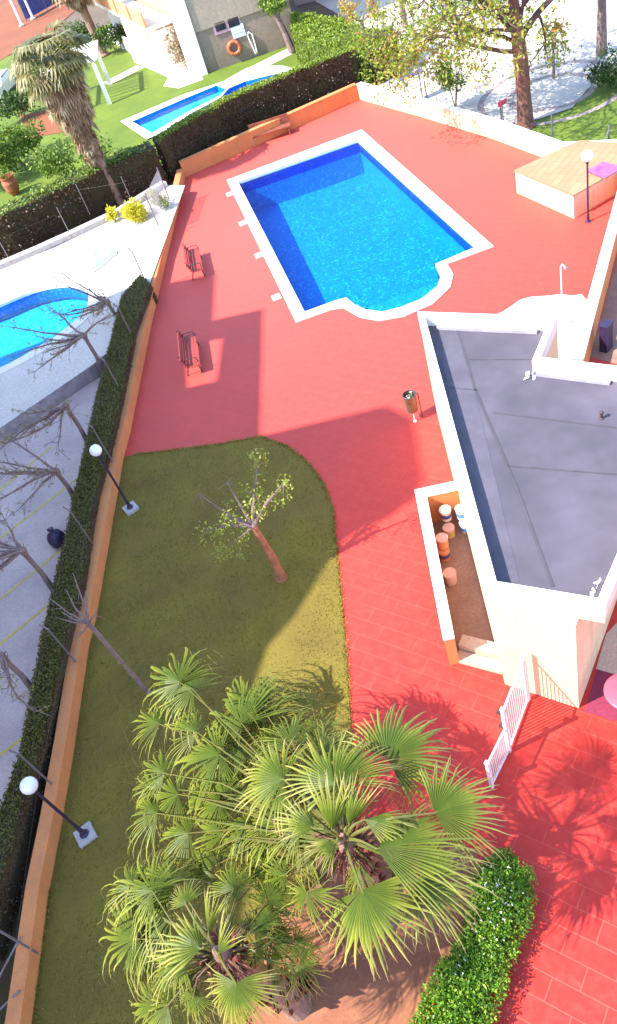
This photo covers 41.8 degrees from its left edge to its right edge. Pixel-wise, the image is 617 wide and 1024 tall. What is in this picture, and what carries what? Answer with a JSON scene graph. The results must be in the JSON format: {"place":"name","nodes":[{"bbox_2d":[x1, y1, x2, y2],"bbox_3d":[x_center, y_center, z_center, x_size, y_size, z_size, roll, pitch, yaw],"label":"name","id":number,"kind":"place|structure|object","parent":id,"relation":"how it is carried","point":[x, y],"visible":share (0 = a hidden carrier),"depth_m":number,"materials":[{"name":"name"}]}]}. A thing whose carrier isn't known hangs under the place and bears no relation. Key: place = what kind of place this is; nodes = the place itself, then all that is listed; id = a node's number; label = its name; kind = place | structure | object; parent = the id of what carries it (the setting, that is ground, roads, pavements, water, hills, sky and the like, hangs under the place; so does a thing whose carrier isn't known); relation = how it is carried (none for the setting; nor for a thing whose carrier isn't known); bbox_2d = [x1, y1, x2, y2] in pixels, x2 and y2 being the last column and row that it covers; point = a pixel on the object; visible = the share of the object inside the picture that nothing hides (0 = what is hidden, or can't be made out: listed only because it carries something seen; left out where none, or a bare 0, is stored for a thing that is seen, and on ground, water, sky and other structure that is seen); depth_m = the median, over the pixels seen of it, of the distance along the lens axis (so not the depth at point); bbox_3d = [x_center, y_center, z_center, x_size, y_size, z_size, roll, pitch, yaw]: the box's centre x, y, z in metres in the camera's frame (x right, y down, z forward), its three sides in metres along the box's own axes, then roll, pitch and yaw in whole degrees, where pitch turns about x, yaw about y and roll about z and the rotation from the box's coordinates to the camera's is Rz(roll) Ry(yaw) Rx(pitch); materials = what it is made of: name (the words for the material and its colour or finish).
{"place":"outdoors","nodes":[
{"label":"outdoors","id":0,"kind":"place"},
{"bbox_2d":[0,818,39,1023],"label":"hedge soil","id":1,"kind":"structure","parent":0,"point":[5,979],"depth_m":16.69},
{"bbox_2d":[0,274,157,960],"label":"parking hedge","id":2,"kind":"object","parent":1,"relation":"on","point":[35,747],"visible":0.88,"depth_m":21.92,"materials":[{"name":"green plant"}]},
{"bbox_2d":[20,110,60,136],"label":"red terrace","id":3,"kind":"structure","parent":0,"point":[50,127],"depth_m":55.49,"materials":[{"name":"tile"}]},
{"bbox_2d":[0,377,99,809],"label":"parking lot","id":4,"kind":"structure","parent":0,"point":[24,602],"depth_m":25.80,"materials":[{"name":"concrete"}]},
{"bbox_2d":[0,647,53,716],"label":"street tree","id":5,"kind":"object","parent":4,"relation":"on","point":[6,663],"visible":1,"depth_m":19.34,"materials":[{"name":"grey plant"}]},
{"bbox_2d":[0,505,53,592],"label":"street tree","id":6,"kind":"object","parent":4,"relation":"on","point":[13,552],"visible":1,"depth_m":22.24,"materials":[{"name":"grey plant"}]},
{"bbox_2d":[0,432,73,522],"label":"street tree","id":7,"kind":"object","parent":4,"relation":"on","point":[43,472],"visible":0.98,"depth_m":24.81,"materials":[{"name":"grey plant"}]},
{"bbox_2d":[0,447,76,756],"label":"parking line","id":8,"kind":"object","parent":4,"relation":"on","point":[25,623],"visible":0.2,"depth_m":24.60,"materials":[{"name":"yellow paint"}]},
{"bbox_2d":[0,399,87,458],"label":"street tree","id":9,"kind":"object","parent":4,"relation":"on","point":[62,408],"visible":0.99,"depth_m":26.26,"materials":[{"name":"grey plant"}]},
{"bbox_2d":[0,353,107,440],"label":"retaining wall","id":10,"kind":"structure","parent":4,"relation":"on","point":[78,382],"depth_m":30.46,"materials":[{"name":"stone"}]},
{"bbox_2d":[47,527,64,547],"bbox_3d":[-7.812,0.756,24.930,0.578,0.680,0.583,-21,44,0],"label":"refuse sack","id":11,"kind":"object","parent":4,"relation":"on","point":[55,539],"visible":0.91,"depth_m":24.77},
{"bbox_2d":[0,302,115,381],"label":"street tree","id":12,"kind":"object","parent":4,"relation":"on","point":[73,339],"visible":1,"depth_m":29.41,"materials":[{"name":"grey plant"}]},
{"bbox_2d":[0,185,184,427],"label":"pool terrace","id":13,"kind":"structure","parent":0,"point":[114,277],"depth_m":36.03,"materials":[{"name":"concrete"}]},
{"bbox_2d":[0,279,99,373],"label":"round pool","id":14,"kind":"structure","parent":13,"relation":"in","point":[12,342],"depth_m":36.11,"materials":[{"name":"tile"}]},
{"bbox_2d":[73,247,117,272],"bbox_3d":[-9.827,-11.559,37.027,1.692,0.139,1.704,20,57,34],"label":"pool hatch","id":15,"kind":"object","parent":13,"relation":"on","point":[94,260],"visible":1,"depth_m":36.86,"materials":[{"name":"white paint"}]},
{"bbox_2d":[105,205,118,221],"bbox_3d":[-9.574,-14.485,39.256,0.773,0.849,0.675,-21,44,0],"label":"flowering shrub","id":16,"kind":"object","parent":13,"relation":"on","point":[111,214],"visible":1,"depth_m":39.14,"materials":[{"name":"yellow plant"}]},
{"bbox_2d":[120,197,148,222],"bbox_3d":[-8.374,-14.446,38.642,1.361,1.118,1.606,-21,44,0],"label":"flowering shrub","id":17,"kind":"object","parent":13,"relation":"on","point":[130,211],"visible":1,"depth_m":38.39,"materials":[{"name":"yellow plant"}]},
{"bbox_2d":[146,188,168,208],"bbox_3d":[-7.286,-15.053,38.725,1.150,1.205,1.243,-21,44,0],"label":"garden shrub","id":18,"kind":"object","parent":13,"relation":"on","point":[165,201],"visible":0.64,"depth_m":38.59,"materials":[{"name":"green plant"}]},
{"bbox_2d":[104,66,143,83],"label":"garden path","id":19,"kind":"structure","parent":0,"point":[124,74],"depth_m":58.35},
{"bbox_2d":[107,28,202,87],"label":"patio","id":20,"kind":"structure","parent":0,"point":[180,79],"depth_m":54.51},
{"bbox_2d":[164,23,187,70],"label":"dry shrub","id":21,"kind":"object","parent":20,"relation":"on","point":[175,46],"visible":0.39,"depth_m":53.55,"materials":[{"name":"grey plant"}]},
{"bbox_2d":[0,12,319,206],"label":"lawn","id":22,"kind":"structure","parent":0,"point":[139,91],"depth_m":53.04,"materials":[{"name":"plant"}]},
{"bbox_2d":[0,165,18,195],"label":"garden urn","id":23,"kind":"object","parent":22,"relation":"on","point":[9,182],"visible":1,"depth_m":46.65,"materials":[{"name":"ceramic"}]},
{"bbox_2d":[0,69,19,97],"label":"parked car","id":24,"kind":"object","parent":22,"relation":"on","point":[6,83],"visible":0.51,"depth_m":61.93,"materials":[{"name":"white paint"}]},
{"bbox_2d":[0,125,25,186],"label":"garden shrub","id":25,"kind":"object","parent":22,"relation":"on","point":[5,154],"visible":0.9,"depth_m":47.68,"materials":[{"name":"green plant"}]},
{"bbox_2d":[0,121,30,166],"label":"garden shrub","id":26,"kind":"object","parent":22,"relation":"on","point":[15,133],"visible":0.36,"depth_m":48.89,"materials":[{"name":"green plant"}]},
{"bbox_2d":[0,82,40,122],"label":"garden shrub","id":27,"kind":"object","parent":22,"relation":"on","point":[12,102],"visible":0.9,"depth_m":56.16,"materials":[{"name":"green plant"}]},
{"bbox_2d":[6,116,45,155],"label":"garden shrub","id":28,"kind":"object","parent":22,"relation":"on","point":[29,131],"visible":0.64,"depth_m":50.30,"materials":[{"name":"green plant"}]},
{"bbox_2d":[26,134,79,179],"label":"garden shrub","id":29,"kind":"object","parent":22,"relation":"on","point":[51,162],"visible":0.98,"depth_m":45.36,"materials":[{"name":"green plant"}]},
{"bbox_2d":[43,40,111,104],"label":"pergola","id":30,"kind":"object","parent":22,"relation":"on","point":[94,55],"visible":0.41,"depth_m":54.21,"materials":[{"name":"white paint"}]},
{"bbox_2d":[66,16,91,46],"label":"garden shrub","id":31,"kind":"object","parent":22,"relation":"on","point":[80,29],"visible":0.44,"depth_m":63.79,"materials":[{"name":"green plant"}]},
{"bbox_2d":[52,0,108,56],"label":"skirted palm","id":32,"kind":"object","parent":22,"relation":"on","point":[79,6],"visible":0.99,"depth_m":60.97,"materials":[{"name":"brown plant"}]},
{"bbox_2d":[73,132,114,166],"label":"garden shrub","id":33,"kind":"object","parent":22,"relation":"on","point":[103,147],"visible":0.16,"depth_m":45.70,"materials":[{"name":"green plant"}]},
{"bbox_2d":[90,22,126,51],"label":"garden shrub","id":34,"kind":"object","parent":22,"relation":"on","point":[106,38],"visible":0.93,"depth_m":61.88,"materials":[{"name":"green plant"}]},
{"bbox_2d":[94,0,293,78],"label":"neighbour house","id":35,"kind":"structure","parent":22,"relation":"on","point":[203,31],"depth_m":52.80,"materials":[{"name":"white paint"}]},
{"bbox_2d":[213,16,240,35],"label":"window frame","id":36,"kind":"structure","parent":35,"relation":"in","point":[223,27],"depth_m":51.78,"materials":[{"name":"black glass"}]},
{"bbox_2d":[227,40,240,55],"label":"lifebuoy","id":37,"kind":"object","parent":35,"relation":"attached to","point":[237,43],"visible":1,"depth_m":52.58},
{"bbox_2d":[230,23,245,38],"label":"notice plate","id":38,"kind":"object","parent":35,"relation":"attached to","point":[238,31],"visible":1,"depth_m":52.09,"materials":[{"name":"white plastic"}]},
{"bbox_2d":[120,65,291,138],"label":"garden pool","id":39,"kind":"structure","parent":22,"relation":"in","point":[150,124],"depth_m":50.87,"materials":[{"name":"tile"}]},
{"bbox_2d":[290,11,383,83],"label":"block hedge","id":40,"kind":"object","parent":22,"relation":"on","point":[314,36],"visible":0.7,"depth_m":47.58,"materials":[{"name":"green plant"}]},
{"bbox_2d":[32,434,362,1023],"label":"lawn","id":41,"kind":"structure","parent":0,"point":[280,653],"depth_m":20.59,"materials":[{"name":"plant"}]},
{"bbox_2d":[20,776,97,848],"bbox_3d":[-5.336,6.341,17.180,0.420,2.800,0.420,-35,46,-14],"label":"globe lamp","id":42,"kind":"object","parent":41,"relation":"on","point":[85,834],"visible":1,"depth_m":17.50,"materials":[{"name":"plastic"}]},
{"bbox_2d":[49,574,152,696],"bbox_3d":[-4.951,3.117,19.337,1.187,3.913,1.130,-21,44,0],"label":"bare tree","id":43,"kind":"object","parent":41,"relation":"on","point":[114,653],"visible":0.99,"depth_m":18.60,"materials":[{"name":"grey plant"}]},
{"bbox_2d":[89,444,139,515],"bbox_3d":[-5.903,-0.993,24.422,0.420,2.760,0.420,-35,46,-14],"label":"globe lamp","id":44,"kind":"object","parent":41,"relation":"on","point":[128,508],"visible":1,"depth_m":24.59,"materials":[{"name":"metal"}]},
{"bbox_2d":[192,448,293,582],"bbox_3d":[-1.466,0.423,20.675,2.782,3.858,1.737,-27,45,-6],"label":"pruned tree","id":45,"kind":"object","parent":41,"relation":"on","point":[280,574],"visible":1,"depth_m":20.21,"materials":[{"name":"green plant"}]},
{"bbox_2d":[249,49,294,67],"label":"garden path","id":46,"kind":"structure","parent":0,"point":[275,58],"depth_m":52.05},
{"bbox_2d":[255,0,294,53],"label":"garden tree","id":47,"kind":"object","parent":46,"relation":"on","point":[274,7],"visible":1,"depth_m":50.32,"materials":[{"name":"brown plant"}]},
{"bbox_2d":[0,0,590,319],"bbox_3d":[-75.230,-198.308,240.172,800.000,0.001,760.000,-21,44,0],"label":"ground","id":48,"kind":"structure","parent":0,"point":[100,15],"depth_m":59.56,"materials":[{"name":"concrete"}]},
{"bbox_2d":[0,0,74,59],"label":"clay court","id":49,"kind":"object","parent":48,"relation":"on","point":[13,34],"visible":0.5,"depth_m":78.09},
{"bbox_2d":[17,0,57,20],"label":"windscreen fence","id":50,"kind":"object","parent":49,"relation":"on","point":[36,6],"visible":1,"depth_m":79.47,"materials":[{"name":"metal"}]},
{"bbox_2d":[8,18,123,205],"bbox_3d":[-11.166,-19.006,39.622,4.595,8.282,4.407,-21,44,0],"label":"skirted palm","id":51,"kind":"object","parent":48,"relation":"on","point":[63,93],"visible":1,"depth_m":37.57,"materials":[{"name":"beige plant"}]},
{"bbox_2d":[38,259,115,327],"bbox_3d":[-9.139,-8.174,32.252,2.543,3.113,3.963,-21,44,0],"label":"street tree","id":52,"kind":"object","parent":48,"relation":"on","point":[103,302],"visible":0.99,"depth_m":32.48,"materials":[{"name":"grey plant"}]},
{"bbox_2d":[0,181,167,269],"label":"kerb wall","id":53,"kind":"structure","parent":48,"relation":"on","point":[54,242],"depth_m":39.34,"materials":[{"name":"concrete"}]},
{"bbox_2d":[0,141,171,258],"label":"tall hedge","id":54,"kind":"object","parent":48,"relation":"on","point":[134,168],"visible":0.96,"depth_m":41.17,"materials":[{"name":"green plant"}]},
{"bbox_2d":[5,168,185,1023],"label":"boundary wall","id":55,"kind":"structure","parent":48,"relation":"on","point":[20,1005],"depth_m":19.86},
{"bbox_2d":[0,195,159,1010],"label":"wire fence","id":56,"kind":"object","parent":55,"relation":"on","point":[18,941],"visible":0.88,"depth_m":20.00,"materials":[{"name":"metal"}]},
{"bbox_2d":[144,167,169,223],"bbox_3d":[-7.099,-14.819,38.396,0.056,2.000,2.602,-6,46,14],"label":"panel","id":57,"kind":"object","parent":55,"relation":"on","point":[161,185],"visible":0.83,"depth_m":38.25,"materials":[{"name":"metal"}]},
{"bbox_2d":[152,46,360,180],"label":"tall hedge","id":58,"kind":"object","parent":48,"relation":"on","point":[226,117],"visible":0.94,"depth_m":43.11,"materials":[{"name":"green plant"}]},
{"bbox_2d":[179,83,358,176],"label":"boundary wall","id":59,"kind":"structure","parent":48,"relation":"on","point":[245,140],"depth_m":42.66,"materials":[{"name":"paint"}]},
{"bbox_2d":[247,815,479,1023],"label":"planting bed","id":60,"kind":"object","parent":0,"point":[359,994],"visible":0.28,"depth_m":14.85,"materials":[{"name":"soil"}]},
{"bbox_2d":[99,849,332,1023],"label":"fan palm","id":61,"kind":"object","parent":60,"relation":"on","point":[242,975],"visible":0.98,"depth_m":12.32,"materials":[{"name":"green plant"}]},
{"bbox_2d":[284,965,313,994],"bbox_3d":[-0.209,8.612,14.822,0.687,0.702,0.650,-21,44,0],"label":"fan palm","id":62,"kind":"object","parent":60,"relation":"on","point":[306,984],"visible":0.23,"depth_m":14.69,"materials":[{"name":"green plant"}]},
{"bbox_2d":[124,647,514,981],"bbox_3d":[-0.512,5.218,14.798,8.915,5.205,5.276,10,52,27],"label":"fan palm","id":63,"kind":"object","parent":60,"relation":"on","point":[375,904],"visible":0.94,"depth_m":13.12,"materials":[{"name":"green plant"}]},
{"bbox_2d":[124,99,616,1023],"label":"red deck","id":64,"kind":"structure","parent":0,"point":[322,391],"depth_m":25.11,"materials":[{"name":"tile"}]},
{"bbox_2d":[175,328,202,375],"bbox_3d":[-4.425,-5.980,29.996,0.668,0.897,2.201,-17,45,4],"label":"park bench","id":65,"kind":"object","parent":64,"relation":"on","point":[189,345],"visible":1,"depth_m":29.87,"materials":[{"name":"red wood"}]},
{"bbox_2d":[182,243,204,279],"bbox_3d":[-4.949,-10.857,34.846,0.668,0.897,2.128,-18,44,3],"label":"park bench","id":66,"kind":"object","parent":64,"relation":"on","point":[192,260],"visible":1,"depth_m":34.72,"materials":[{"name":"red wood"}]},
{"bbox_2d":[248,113,290,142],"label":"bench","id":67,"kind":"object","parent":64,"relation":"on","point":[284,118],"visible":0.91,"depth_m":42.52,"materials":[{"name":"brown wood"}]},
{"bbox_2d":[227,130,493,322],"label":"swimming pool","id":68,"kind":"structure","parent":64,"relation":"in","point":[361,224],"depth_m":36.14,"materials":[{"name":"liquid"}]},
{"bbox_2d":[402,390,422,422],"bbox_3d":[3.127,-3.199,24.485,0.444,1.042,0.440,18,56,33],"label":"litter bin","id":69,"kind":"object","parent":64,"relation":"on","point":[409,398],"visible":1,"depth_m":24.29,"materials":[{"name":"metal"}]},
{"bbox_2d":[415,481,460,664],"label":"courtyard wall","id":70,"kind":"structure","parent":64,"relation":"on","point":[432,500],"depth_m":20.09,"materials":[{"name":"white paint"}]},
{"bbox_2d":[408,845,538,1023],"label":"border bush","id":71,"kind":"object","parent":64,"relation":"on","point":[459,993],"visible":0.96,"depth_m":14.13,"materials":[{"name":"green plant"}]},
{"bbox_2d":[356,82,616,156],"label":"boundary wall","id":72,"kind":"structure","parent":64,"relation":"on","point":[525,139],"depth_m":37.12,"materials":[{"name":"white paint"}]},
{"bbox_2d":[388,78,609,139],"bbox_3d":[8.485,-17.854,36.404,0.562,1.259,15.722,-34,46,-13],"label":"wire fence","id":73,"kind":"object","parent":72,"relation":"on","point":[608,133],"visible":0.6,"depth_m":34.28,"materials":[{"name":"metal"}]},
{"bbox_2d":[484,652,530,788],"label":"palisade gate","id":74,"kind":"structure","parent":64,"relation":"on","point":[504,726],"depth_m":16.46,"materials":[{"name":"metal"}]},
{"bbox_2d":[417,312,616,707],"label":"pool house","id":75,"kind":"structure","parent":64,"relation":"on","point":[533,464],"depth_m":17.62,"materials":[{"name":"white paint"}]},
{"bbox_2d":[514,140,616,218],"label":"tiled platform","id":76,"kind":"structure","parent":64,"relation":"on","point":[556,180],"depth_m":30.78,"materials":[{"name":"beige tile"}]},
{"bbox_2d":[588,162,616,178],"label":"purple sheet","id":77,"kind":"object","parent":76,"relation":"on","point":[604,170],"visible":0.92,"depth_m":29.95,"materials":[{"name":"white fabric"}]},
{"bbox_2d":[581,150,592,222],"bbox_3d":[9.964,-11.592,28.856,0.400,2.680,0.400,-21,44,0],"label":"globe lamp","id":78,"kind":"object","parent":64,"relation":"on","point":[586,156],"visible":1,"depth_m":28.35,"materials":[{"name":"metal"}]},
{"bbox_2d":[571,193,616,361],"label":"garden wall","id":79,"kind":"structure","parent":64,"relation":"on","point":[583,347],"depth_m":25.48,"materials":[{"name":"white paint"}]},
{"bbox_2d":[432,517,493,651],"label":"courtyard floor","id":80,"kind":"structure","parent":0,"point":[467,607],"depth_m":19.99,"materials":[{"name":"tile"}]},
{"bbox_2d":[437,547,449,561],"bbox_3d":[3.483,1.071,20.770,0.319,0.338,0.316,-21,44,0],"label":"paint bucket","id":81,"kind":"object","parent":80,"relation":"on","point":[444,555],"visible":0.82,"depth_m":20.64,"materials":[{"name":"metal"}]},
{"bbox_2d":[435,533,448,549],"bbox_3d":[3.405,0.756,20.559,0.322,0.362,0.319,-21,44,0],"label":"paint bucket","id":82,"kind":"object","parent":81,"relation":"on","point":[442,541],"visible":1,"depth_m":20.46,"materials":[{"name":"metal"}]},
{"bbox_2d":[439,505,451,521],"bbox_3d":[3.594,0.044,21.171,0.322,0.362,0.319,-21,44,0],"label":"paint bucket","id":83,"kind":"object","parent":80,"relation":"on","point":[445,513],"visible":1,"depth_m":21.06,"materials":[{"name":"metal"}]},
{"bbox_2d":[442,523,454,538],"bbox_3d":[3.692,0.506,21.234,0.319,0.338,0.316,-21,44,0],"label":"paint bucket","id":84,"kind":"object","parent":80,"relation":"on","point":[448,529],"visible":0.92,"depth_m":21.12,"materials":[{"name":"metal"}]},
{"bbox_2d":[443,567,456,585],"bbox_3d":[3.540,1.628,20.186,0.343,0.382,0.340,-21,44,0],"label":"paint bucket","id":85,"kind":"object","parent":80,"relation":"on","point":[450,576],"visible":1,"depth_m":20.08,"materials":[{"name":"metal"}]},
{"bbox_2d":[459,520,466,533],"bbox_3d":[4.112,0.374,21.209,0.309,0.338,0.306,-21,44,0],"label":"paint bucket","id":86,"kind":"object","parent":80,"relation":"on","point":[462,524],"visible":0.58,"depth_m":21.10,"materials":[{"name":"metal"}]},
{"bbox_2d":[455,504,463,520],"bbox_3d":[3.982,0.016,21.058,0.312,0.362,0.309,-21,44,0],"label":"paint bucket","id":87,"kind":"object","parent":86,"relation":"on","point":[459,512],"visible":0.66,"depth_m":20.96,"materials":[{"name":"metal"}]},
{"bbox_2d":[458,635,501,674],"bbox_3d":[3.981,3.264,18.560,1.108,0.259,0.620,11,53,28],"label":"doorstep","id":88,"kind":"object","parent":80,"relation":"on","point":[482,654],"visible":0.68,"depth_m":18.55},
{"bbox_2d":[316,0,616,122],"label":"plaza","id":89,"kind":"structure","parent":0,"point":[581,17],"depth_m":41.57,"materials":[{"name":"concrete"}]},
{"bbox_2d":[351,37,371,81],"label":"garden shrub","id":90,"kind":"object","parent":89,"relation":"on","point":[363,69],"visible":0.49,"depth_m":43.76,"materials":[{"name":"green plant"}]},
{"bbox_2d":[337,0,392,35],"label":"plaza tree","id":91,"kind":"object","parent":89,"relation":"on","point":[348,9],"visible":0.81,"depth_m":43.61,"materials":[{"name":"yellow plant"}]},
{"bbox_2d":[364,24,403,84],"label":"block hedge","id":92,"kind":"object","parent":89,"relation":"on","point":[379,70],"visible":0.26,"depth_m":43.98,"materials":[{"name":"green plant"}]},
{"bbox_2d":[428,58,469,106],"bbox_3d":[6.707,-20.497,38.646,1.659,2.552,1.826,22,58,35],"label":"garden shrub","id":93,"kind":"object","parent":89,"relation":"on","point":[450,83],"visible":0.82,"depth_m":38.23,"materials":[{"name":"green plant"}]},
{"bbox_2d":[478,60,616,125],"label":"plaza band","id":94,"kind":"object","parent":89,"relation":"on","point":[510,102],"visible":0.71,"depth_m":38.39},
{"bbox_2d":[538,16,569,77],"bbox_3d":[11.645,-21.899,38.098,1.251,2.683,1.224,-39,47,-18],"label":"young tree","id":95,"kind":"object","parent":89,"relation":"on","point":[557,24],"visible":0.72,"depth_m":37.45,"materials":[{"name":"green plant"}]},
{"bbox_2d":[596,0,606,54],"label":"plaza tree","id":96,"kind":"object","parent":89,"relation":"on","point":[601,36],"visible":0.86,"depth_m":38.59,"materials":[{"name":"brown plant"}]},
{"bbox_2d":[498,294,586,359],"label":"limewashed paving","id":97,"kind":"structure","parent":0,"point":[574,306],"depth_m":26.71,"materials":[{"name":"paint"}]},
{"bbox_2d":[557,264,573,326],"bbox_3d":[7.991,-6.883,25.471,0.500,2.120,0.560,-21,44,0],"label":"garden shower","id":98,"kind":"object","parent":97,"relation":"on","point":[564,319],"visible":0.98,"depth_m":26.05,"materials":[{"name":"white metal"}]},
{"bbox_2d":[529,79,616,141],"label":"lawn","id":99,"kind":"structure","parent":0,"point":[593,125],"depth_m":35.39,"materials":[{"name":"plant"}]},
{"bbox_2d":[336,0,581,128],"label":"spreading tree","id":100,"kind":"object","parent":99,"relation":"on","point":[516,29],"visible":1,"depth_m":34.01,"materials":[{"name":"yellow plant"}]},
{"bbox_2d":[583,43,616,90],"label":"round bush","id":101,"kind":"object","parent":99,"relation":"on","point":[606,74],"visible":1,"depth_m":36.13,"materials":[{"name":"green plant"}]},
{"bbox_2d":[585,669,616,720],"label":"rug","id":102,"kind":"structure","parent":0,"point":[598,704],"depth_m":17.22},
{"bbox_2d":[603,674,616,708],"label":"round table","id":103,"kind":"object","parent":102,"relation":"on","point":[610,689],"visible":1,"depth_m":16.50,"materials":[{"name":"pink plastic"}]},
{"bbox_2d":[590,261,616,363],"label":"path","id":104,"kind":"structure","parent":0,"point":[610,310],"depth_m":25.71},
{"bbox_2d":[598,319,613,352],"bbox_3d":[8.995,-5.307,24.434,0.290,0.955,0.400,25,60,36],"label":"metal locker","id":105,"kind":"object","parent":104,"relation":"on","point":[605,326],"visible":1,"depth_m":24.29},
{"bbox_2d":[596,623,616,673],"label":"porch floor","id":106,"kind":"structure","parent":0,"point":[607,661],"depth_m":17.89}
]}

